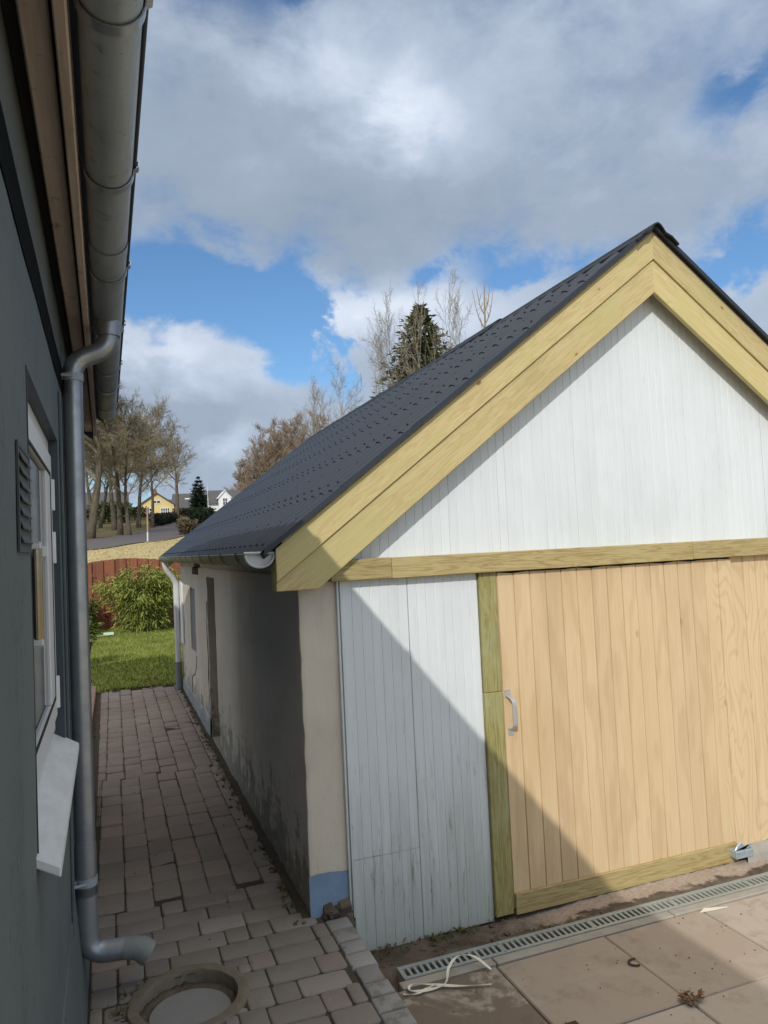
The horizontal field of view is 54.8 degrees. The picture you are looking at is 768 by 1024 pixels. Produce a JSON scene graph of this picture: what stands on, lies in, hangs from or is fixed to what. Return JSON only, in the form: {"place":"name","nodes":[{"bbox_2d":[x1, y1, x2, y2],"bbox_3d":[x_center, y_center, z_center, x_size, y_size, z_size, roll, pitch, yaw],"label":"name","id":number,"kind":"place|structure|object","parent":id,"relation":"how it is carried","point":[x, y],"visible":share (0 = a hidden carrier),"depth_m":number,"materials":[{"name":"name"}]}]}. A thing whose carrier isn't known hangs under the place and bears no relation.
{"place":"outdoors","nodes":[
{"label":"outdoors","id":0,"kind":"place"},
{"bbox_2d":[0,0,155,1023],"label":"house","id":1,"kind":"structure","parent":0,"point":[71,78],"depth_m":1.87,"materials":[{"name":"grey paint"}]},
{"bbox_2d":[28,403,59,788],"bbox_3d":[-0.999,0.224,2.126,0.098,1.023,1.096,-2,-3,-21],"label":"window","id":2,"kind":"structure","parent":1,"relation":"in","point":[42,488],"depth_m":2.22,"materials":[{"name":"white paint"}]},
{"bbox_2d":[91,686,96,723],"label":"terrace","id":3,"kind":"structure","parent":0,"point":[93,693],"depth_m":9.24,"materials":[{"name":"brick"}]},
{"bbox_2d":[90,625,183,692],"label":"lawn","id":4,"kind":"structure","parent":0,"point":[128,667],"depth_m":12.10,"materials":[{"name":"green plant"}]},
{"bbox_2d":[89,595,106,625],"bbox_3d":[-7.178,2.393,17.448,1.340,1.147,1.095,-2,-3,-20],"label":"bamboo bush","id":5,"kind":"object","parent":4,"relation":"on","point":[91,608],"visible":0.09,"depth_m":17.60,"materials":[{"name":"green plant"}]},
{"bbox_2d":[97,632,113,636],"bbox_3d":[-6.306,2.760,16.534,0.277,0.055,0.973,-3,-3,6],"label":"plastic tray","id":6,"kind":"object","parent":4,"relation":"on","point":[108,633],"visible":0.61,"depth_m":16.80,"materials":[{"name":"white plastic"}]},
{"bbox_2d":[88,558,180,630],"bbox_3d":[-7.099,2.071,18.243,7.779,1.822,0.160,-2,-3,-20],"label":"board fence","id":7,"kind":"object","parent":4,"relation":"on","point":[101,570],"visible":0.17,"depth_m":18.31,"materials":[{"name":"red wood"}]},
{"bbox_2d":[90,561,180,633],"bbox_3d":[-5.795,2.064,17.573,2.200,1.864,1.870,-3,-3,5],"label":"bamboo bush","id":8,"kind":"object","parent":4,"relation":"on","point":[146,601],"visible":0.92,"depth_m":17.31,"materials":[{"name":"green plant"}]},
{"bbox_2d":[131,562,179,626],"bbox_3d":[-5.655,2.065,18.253,1.662,1.703,0.926,-2,-3,-20],"label":"bamboo bush","id":9,"kind":"object","parent":4,"relation":"on","point":[171,610],"visible":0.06,"depth_m":18.25,"materials":[{"name":"green plant"}]},
{"bbox_2d":[86,512,188,561],"bbox_3d":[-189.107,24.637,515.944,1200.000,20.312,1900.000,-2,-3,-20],"label":"hillside","id":10,"kind":"structure","parent":0,"point":[105,531],"depth_m":42.96,"materials":[{"name":"beige plant"}]},
{"bbox_2d":[84,435,106,507],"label":"bare tree","id":11,"kind":"object","parent":10,"relation":"on","point":[88,490],"visible":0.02,"depth_m":116.01,"materials":[{"name":"brown plant"}]},
{"bbox_2d":[86,492,128,507],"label":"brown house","id":12,"kind":"structure","parent":10,"relation":"on","point":[102,494],"depth_m":177.54,"materials":[{"name":"brown"}]},
{"bbox_2d":[84,333,132,538],"bbox_3d":[-26.614,-8.747,63.038,12.867,23.385,16.517,-1,-3,-30],"label":"bare tree","id":13,"kind":"object","parent":10,"relation":"on","point":[92,521],"visible":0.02,"depth_m":61.73,"materials":[{"name":"brown plant"}]},
{"bbox_2d":[86,500,133,523],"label":"shrub","id":14,"kind":"object","parent":10,"relation":"on","point":[107,515],"visible":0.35,"depth_m":98.97,"materials":[{"name":"green plant"}]},
{"bbox_2d":[85,429,135,521],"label":"bare tree","id":15,"kind":"object","parent":10,"relation":"on","point":[112,468],"visible":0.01,"depth_m":106.11,"materials":[{"name":"brown plant"}]},
{"bbox_2d":[86,506,150,520],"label":"shrub","id":16,"kind":"object","parent":10,"relation":"on","point":[143,511],"visible":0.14,"depth_m":111.11,"materials":[{"name":"green plant"}]},
{"bbox_2d":[85,423,153,527],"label":"bare tree","id":17,"kind":"object","parent":10,"relation":"on","point":[100,525],"visible":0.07,"depth_m":86.02,"materials":[{"name":"brown plant"}]},
{"bbox_2d":[84,414,155,529],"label":"bare tree","id":18,"kind":"object","parent":10,"relation":"on","point":[113,516],"visible":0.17,"depth_m":77.72,"materials":[{"name":"brown plant"}]},
{"bbox_2d":[84,386,161,534],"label":"bare tree","id":19,"kind":"object","parent":10,"relation":"on","point":[120,530],"visible":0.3,"depth_m":65.30,"materials":[{"name":"brown plant"}]},
{"bbox_2d":[84,388,174,534],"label":"bare tree","id":20,"kind":"object","parent":10,"relation":"on","point":[138,474],"visible":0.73,"depth_m":65.23,"materials":[{"name":"brown plant"}]},
{"bbox_2d":[87,538,180,562],"bbox_3d":[-12.054,2.406,40.201,13.127,3.169,40.078,-2,-3,-20],"label":"field straw","id":21,"kind":"object","parent":10,"relation":"on","point":[156,546],"visible":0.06,"depth_m":38.20,"materials":[{"name":"beige plant"}]},
{"bbox_2d":[134,512,164,516],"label":"hedge","id":22,"kind":"object","parent":10,"relation":"on","point":[155,514],"visible":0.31,"depth_m":123.17,"materials":[{"name":"plant"}]},
{"bbox_2d":[112,405,190,527],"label":"bare tree","id":23,"kind":"object","parent":10,"relation":"on","point":[138,521],"visible":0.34,"depth_m":83.97,"materials":[{"name":"brown plant"}]},
{"bbox_2d":[136,490,174,512],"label":"yellow house","id":24,"kind":"structure","parent":10,"relation":"on","point":[162,504],"depth_m":144.12,"materials":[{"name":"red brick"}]},
{"bbox_2d":[160,508,169,512],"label":"window","id":25,"kind":"structure","parent":24,"relation":"in","point":[163,510],"depth_m":144.40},
{"bbox_2d":[125,387,198,527],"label":"bare tree","id":26,"kind":"object","parent":10,"relation":"on","point":[155,413],"visible":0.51,"depth_m":83.25,"materials":[{"name":"brown plant"}]},
{"bbox_2d":[148,512,177,525],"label":"hedge","id":27,"kind":"object","parent":10,"relation":"on","point":[166,518],"visible":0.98,"depth_m":90.65,"materials":[{"name":"green plant"}]},
{"bbox_2d":[135,426,195,518],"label":"bare tree","id":28,"kind":"object","parent":10,"relation":"on","point":[176,492],"visible":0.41,"depth_m":115.16,"materials":[{"name":"brown plant"}]},
{"bbox_2d":[169,499,192,508],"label":"brick house","id":29,"kind":"structure","parent":10,"relation":"on","point":[183,503],"depth_m":157.57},
{"bbox_2d":[172,507,192,516],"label":"hedge","id":30,"kind":"object","parent":10,"relation":"on","point":[183,512],"visible":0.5,"depth_m":122.25,"materials":[{"name":"plant"}]},
{"bbox_2d":[172,493,192,498],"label":"grey roofed house","id":31,"kind":"structure","parent":10,"relation":"on","point":[184,496],"depth_m":174.09,"materials":[{"name":"grey"}]},
{"bbox_2d":[175,519,199,534],"bbox_3d":[-17.343,1.367,65.484,1.938,1.804,4.555,-2,-3,-8],"label":"shrub","id":32,"kind":"object","parent":10,"relation":"on","point":[186,526],"visible":0.94,"depth_m":64.47,"materials":[{"name":"brown plant"}]},
{"bbox_2d":[188,476,210,507],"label":"conifer","id":33,"kind":"object","parent":10,"relation":"on","point":[198,499],"visible":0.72,"depth_m":125.80,"materials":[{"name":"green plant"}]},
{"bbox_2d":[186,506,216,522],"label":"shrub","id":34,"kind":"object","parent":10,"relation":"on","point":[202,514],"visible":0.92,"depth_m":93.29,"materials":[{"name":"green plant"}]},
{"bbox_2d":[196,490,240,510],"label":"white house","id":35,"kind":"structure","parent":10,"relation":"on","point":[218,499],"depth_m":168.73,"materials":[{"name":"white paint"}]},
{"bbox_2d":[230,477,241,489],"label":"twiggy tree","id":36,"kind":"object","parent":10,"relation":"on","point":[235,485],"visible":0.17,"depth_m":207.81,"materials":[{"name":"brown plant"}]},
{"bbox_2d":[231,455,254,490],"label":"twiggy tree","id":37,"kind":"object","parent":10,"relation":"on","point":[240,470],"visible":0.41,"depth_m":120.59,"materials":[{"name":"brown plant"}]},
{"bbox_2d":[237,438,271,486],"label":"twiggy tree","id":38,"kind":"object","parent":10,"relation":"on","point":[250,470],"visible":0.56,"depth_m":118.39,"materials":[{"name":"brown plant"}]},
{"bbox_2d":[236,422,288,490],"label":"twiggy tree","id":39,"kind":"object","parent":10,"relation":"on","point":[274,437],"visible":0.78,"depth_m":117.70,"materials":[{"name":"brown plant"}]},
{"bbox_2d":[258,416,284,466],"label":"twiggy tree","id":40,"kind":"object","parent":10,"relation":"on","point":[273,422],"visible":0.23,"depth_m":122.45,"materials":[{"name":"brown plant"}]},
{"bbox_2d":[273,410,308,456],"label":"twiggy tree","id":41,"kind":"object","parent":10,"relation":"on","point":[286,437],"visible":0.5,"depth_m":120.02,"materials":[{"name":"brown plant"}]},
{"bbox_2d":[286,416,305,450],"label":"twiggy tree","id":42,"kind":"object","parent":10,"relation":"on","point":[295,431],"visible":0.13,"depth_m":123.65,"materials":[{"name":"brown plant"}]},
{"bbox_2d":[280,370,337,457],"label":"pale tree","id":43,"kind":"object","parent":10,"relation":"on","point":[315,417],"visible":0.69,"depth_m":102.18,"materials":[{"name":"grey plant"}]},
{"bbox_2d":[296,408,332,443],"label":"twiggy tree","id":44,"kind":"object","parent":10,"relation":"on","point":[313,415],"visible":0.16,"depth_m":122.08,"materials":[{"name":"brown plant"}]},
{"bbox_2d":[317,414,331,430],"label":"twiggy tree","id":45,"kind":"object","parent":10,"relation":"on","point":[325,421],"visible":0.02,"depth_m":126.73,"materials":[{"name":"brown plant"}]},
{"bbox_2d":[310,360,366,425],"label":"pale tree","id":46,"kind":"object","parent":10,"relation":"on","point":[340,402],"visible":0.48,"depth_m":103.82,"materials":[{"name":"grey plant"}]},
{"bbox_2d":[349,306,409,409],"bbox_3d":[0.404,-6.843,53.303,6.364,17.476,5.811,-3,-3,11],"label":"pale tree","id":47,"kind":"object","parent":10,"relation":"on","point":[381,354],"visible":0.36,"depth_m":54.06,"materials":[{"name":"grey plant"}]},
{"bbox_2d":[358,281,422,396],"bbox_3d":[1.212,-7.839,55.486,5.282,19.647,5.785,-5,-3,38],"label":"pale tree","id":48,"kind":"object","parent":10,"relation":"on","point":[388,332],"visible":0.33,"depth_m":55.65,"materials":[{"name":"grey plant"}]},
{"bbox_2d":[358,302,456,406],"bbox_3d":[3.449,-6.638,56.816,17.521,19.256,17.680,0,-4,-41],"label":"tall conifer","id":49,"kind":"object","parent":10,"relation":"on","point":[427,321],"visible":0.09,"depth_m":56.52,"materials":[{"name":"green plant"}]},
{"bbox_2d":[395,281,439,374],"bbox_3d":[2.941,-7.796,53.065,3.698,19.434,4.050,-1,-3,-25],"label":"pale tree","id":50,"kind":"object","parent":10,"relation":"on","point":[412,347],"visible":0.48,"depth_m":52.94,"materials":[{"name":"plant"}]},
{"bbox_2d":[423,262,474,361],"bbox_3d":[5.192,-8.788,56.203,5.978,21.359,5.459,-3,-3,2],"label":"pale tree","id":51,"kind":"object","parent":10,"relation":"on","point":[453,319],"visible":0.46,"depth_m":55.63,"materials":[{"name":"grey plant"}]},
{"bbox_2d":[472,280,492,328],"bbox_3d":[8.095,-8.172,56.827,1.774,19.502,1.370,-2,-3,-20],"label":"young tree","id":52,"kind":"object","parent":10,"relation":"on","point":[485,320],"visible":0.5,"depth_m":57.10,"materials":[{"name":"beige plant"}]},
{"bbox_2d":[87,519,201,548],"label":"road","id":53,"kind":"structure","parent":0,"point":[164,532],"depth_m":60.45,"materials":[{"name":"grey asphalt"}]},
{"bbox_2d":[147,509,148,541],"bbox_3d":[-15.984,1.045,50.092,0.136,2.552,0.109,0,-4,-43],"label":"roadside post","id":54,"kind":"object","parent":53,"relation":"on","point":[147,526],"visible":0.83,"depth_m":50.06,"materials":[{"name":"metal"}]},
{"bbox_2d":[89,685,380,1023],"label":"brick path","id":55,"kind":"structure","parent":0,"point":[297,949],"depth_m":3.94,"materials":[{"name":"grey brick"}]},
{"bbox_2d":[126,963,249,1023],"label":"manhole","id":56,"kind":"object","parent":55,"relation":"in","point":[212,993],"visible":1,"depth_m":3.00,"materials":[{"name":"concrete"}]},
{"bbox_2d":[92,681,294,1022],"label":"weeds","id":57,"kind":"object","parent":55,"relation":"on","point":[244,814],"visible":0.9,"depth_m":5.33,"materials":[{"name":"green plant"}]},
{"bbox_2d":[87,682,383,1023],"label":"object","id":58,"kind":"structure","parent":0,"point":[299,905],"depth_m":4.33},
{"bbox_2d":[85,0,767,506],"label":"sky","id":59,"kind":"structure","parent":0,"point":[299,160],"materials":[{"name":"blue"}]},
{"bbox_2d":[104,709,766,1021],"bbox_3d":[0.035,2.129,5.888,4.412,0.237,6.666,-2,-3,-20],"label":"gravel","id":60,"kind":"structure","parent":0,"point":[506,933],"depth_m":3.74,"materials":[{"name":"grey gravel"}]},
{"bbox_2d":[371,857,767,992],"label":"soil","id":61,"kind":"structure","parent":0,"point":[609,902],"depth_m":3.86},
{"bbox_2d":[325,917,416,1023],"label":"kerb","id":62,"kind":"structure","parent":61,"relation":"on","point":[386,1001],"depth_m":3.05,"materials":[{"name":"grey concrete"}]},
{"bbox_2d":[369,914,516,958],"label":"courtyard weeds","id":63,"kind":"object","parent":61,"relation":"on","point":[445,935],"visible":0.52,"depth_m":3.69,"materials":[{"name":"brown plant"}]},
{"bbox_2d":[158,222,767,951],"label":"garage","id":64,"kind":"structure","parent":61,"relation":"on","point":[474,628],"depth_m":4.10,"materials":[{"name":"beige paint"}]},
{"bbox_2d":[496,559,749,914],"bbox_3d":[1.396,1.182,4.155,1.603,1.770,0.068,-2,-3,-20],"label":"sliding door","id":65,"kind":"structure","parent":64,"relation":"in","point":[625,765],"depth_m":4.14,"materials":[{"name":"brown wood"}]},
{"bbox_2d":[397,872,767,983],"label":"drain channel","id":66,"kind":"object","parent":61,"relation":"on","point":[489,951],"visible":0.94,"depth_m":3.62,"materials":[{"name":"grey metal"}]},
{"bbox_2d":[399,885,767,991],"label":"drain border","id":67,"kind":"object","parent":61,"relation":"on","point":[501,960],"visible":0.48,"depth_m":3.51,"materials":[{"name":"concrete"}]},
{"bbox_2d":[398,893,767,1023],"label":"courtyard paving","id":68,"kind":"structure","parent":0,"point":[561,986],"depth_m":3.17,"materials":[{"name":"concrete"}]},
{"bbox_2d":[403,983,436,994],"bbox_3d":[0.157,2.032,3.151,0.158,0.014,0.028,-2,-3,-20],"label":"packing strap","id":69,"kind":"object","parent":68,"relation":"on","point":[421,991],"visible":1,"depth_m":3.14,"materials":[{"name":"white plastic"}]},
{"bbox_2d":[408,954,491,991],"bbox_3d":[0.287,2.010,3.242,0.385,0.055,0.170,-2,-3,-5],"label":"packing strap","id":70,"kind":"object","parent":68,"relation":"on","point":[438,985],"visible":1,"depth_m":3.19,"materials":[{"name":"white plastic"}]},
{"bbox_2d":[565,1020,578,1023],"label":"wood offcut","id":71,"kind":"object","parent":68,"relation":"on","point":[574,1022],"visible":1,"depth_m":2.88,"materials":[{"name":"brown wood"}]},
{"bbox_2d":[628,958,639,966],"bbox_3d":[1.104,1.997,3.289,0.045,0.007,0.061,-3,-3,-3],"label":"twig","id":72,"kind":"object","parent":68,"relation":"on","point":[634,965],"visible":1,"depth_m":3.27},
{"bbox_2d":[677,988,704,1006],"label":"dry leaves","id":73,"kind":"object","parent":68,"relation":"on","point":[684,994],"visible":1,"depth_m":3.01,"materials":[{"name":"brown plant"}]},
{"bbox_2d":[700,907,725,912],"bbox_3d":[1.652,1.995,3.731,0.161,0.004,0.028,-2,-3,-13],"label":"wood splinter","id":74,"kind":"object","parent":68,"relation":"on","point":[708,909],"visible":1,"depth_m":3.72,"materials":[{"name":"beige wood"}]},
{"bbox_3d":[-4.982,2.349,12.109,0.430,0.400,0.430,-2,-3,-20],"label":"plant pot","id":75,"kind":"object","parent":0,"visible":0},
{"bbox_2d":[89,616,106,643],"bbox_3d":[-5.010,1.980,12.193,0.827,0.557,0.672,-2,-3,-10],"label":"potted plant","id":76,"kind":"object","parent":75,"relation":"in","point":[95,628],"visible":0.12,"depth_m":12.20,"materials":[{"name":"green plant"}]}
]}

